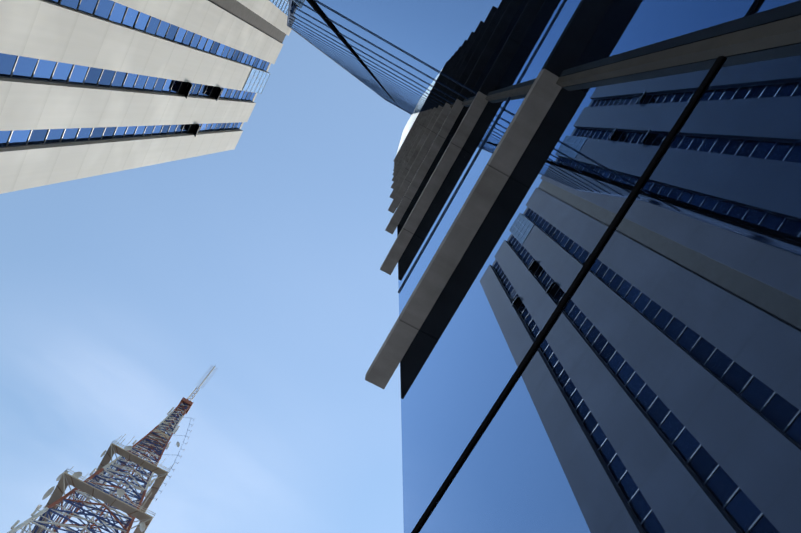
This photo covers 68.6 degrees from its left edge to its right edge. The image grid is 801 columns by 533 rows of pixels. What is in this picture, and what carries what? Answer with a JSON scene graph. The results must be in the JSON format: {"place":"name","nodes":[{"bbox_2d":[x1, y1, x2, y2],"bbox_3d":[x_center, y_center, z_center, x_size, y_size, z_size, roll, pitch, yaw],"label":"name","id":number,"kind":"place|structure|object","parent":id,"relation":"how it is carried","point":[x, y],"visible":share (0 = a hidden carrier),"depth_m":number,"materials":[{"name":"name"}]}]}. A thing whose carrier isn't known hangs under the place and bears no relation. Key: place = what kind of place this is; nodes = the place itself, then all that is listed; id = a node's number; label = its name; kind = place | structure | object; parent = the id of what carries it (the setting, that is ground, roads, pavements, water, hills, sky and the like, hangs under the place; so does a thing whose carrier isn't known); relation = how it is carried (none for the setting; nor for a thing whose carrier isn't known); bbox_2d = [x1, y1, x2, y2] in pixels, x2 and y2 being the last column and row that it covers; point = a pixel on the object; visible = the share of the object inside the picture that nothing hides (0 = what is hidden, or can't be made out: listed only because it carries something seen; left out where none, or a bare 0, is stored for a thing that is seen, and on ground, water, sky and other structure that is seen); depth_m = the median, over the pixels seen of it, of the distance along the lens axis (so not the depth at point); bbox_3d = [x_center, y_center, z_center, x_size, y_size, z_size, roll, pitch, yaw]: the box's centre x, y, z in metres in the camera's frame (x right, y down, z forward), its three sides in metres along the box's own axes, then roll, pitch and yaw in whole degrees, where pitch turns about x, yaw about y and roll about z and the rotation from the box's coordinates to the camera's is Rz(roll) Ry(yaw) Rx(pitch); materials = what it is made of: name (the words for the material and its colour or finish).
{"place":"outdoors","nodes":[
{"label":"outdoors","id":0,"kind":"place"},
{"bbox_2d":[0,46,399,532],"bbox_3d":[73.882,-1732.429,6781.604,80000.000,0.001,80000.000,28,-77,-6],"label":"cloud","id":1,"kind":"structure","parent":0,"point":[192,405],"depth_m":7751.10,"materials":[{"name":"white"}]},
{"bbox_2d":[0,30,410,532],"label":"sky","id":2,"kind":"structure","parent":0,"point":[37,224],"materials":[{"name":"blue"}]},
{"bbox_2d":[396,112,418,154],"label":"building roof screen","id":3,"kind":"object","parent":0,"point":[408,126],"visible":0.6,"depth_m":53.38,"materials":[{"name":"white"}]},
{"bbox_2d":[397,42,800,532],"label":"glass facade","id":4,"kind":"structure","parent":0,"point":[655,387],"depth_m":1.62,"materials":[{"name":"blue glass"}]},
{"bbox_3d":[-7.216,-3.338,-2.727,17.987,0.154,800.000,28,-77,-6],"label":"pavement","id":5,"kind":"structure","parent":0,"visible":0},
{"bbox_2d":[0,0,291,193],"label":"white office building","id":6,"kind":"structure","parent":5,"relation":"on","point":[50,31],"depth_m":38.91,"materials":[{"name":"paint"}]},
{"bbox_2d":[0,0,266,147],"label":"window frames","id":7,"kind":"structure","parent":6,"relation":"attached to","point":[32,79],"depth_m":38.99,"materials":[{"name":"black metal"}]},
{"bbox_2d":[0,0,268,146],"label":"windows","id":8,"kind":"structure","parent":6,"relation":"attached to","point":[25,67],"depth_m":37.46,"materials":[{"name":"blue glass"}]},
{"bbox_2d":[242,0,288,93],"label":"window","id":9,"kind":"structure","parent":6,"relation":"attached to","point":[256,80],"depth_m":67.51,"materials":[{"name":"glass"}]},
{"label":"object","id":10,"kind":"object","parent":5,"relation":"on","visible":0},
{"bbox_2d":[7,365,215,532],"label":"lattice tower","id":11,"kind":"structure","parent":10,"relation":"on","point":[169,423],"depth_m":122.08,"materials":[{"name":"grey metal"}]},
{"bbox_2d":[10,407,192,531],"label":"antennas","id":12,"kind":"object","parent":11,"relation":"on","point":[120,492],"visible":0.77,"depth_m":117.69,"materials":[{"name":"grey metal"}]},
{"bbox_2d":[32,397,192,532],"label":"tower platforms","id":13,"kind":"object","parent":11,"relation":"attached to","point":[67,479],"visible":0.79,"depth_m":114.25,"materials":[{"name":"grey metal"}]},
{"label":"glass building","id":14,"kind":"object","parent":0,"visible":0},
{"bbox_2d":[288,0,800,113],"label":"glass facade","id":15,"kind":"structure","parent":14,"relation":"attached to","point":[487,47],"depth_m":3.58,"materials":[{"name":"blue glass"}]},
{"bbox_2d":[365,69,561,388],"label":"ledges","id":16,"kind":"object","parent":15,"relation":"attached to","point":[529,116],"visible":0.98,"depth_m":4.08,"materials":[{"name":"grey concrete"}]},
{"bbox_2d":[287,0,800,532],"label":"glass facade mullions","id":17,"kind":"structure","parent":15,"relation":"attached to","point":[773,34],"depth_m":2.08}
]}

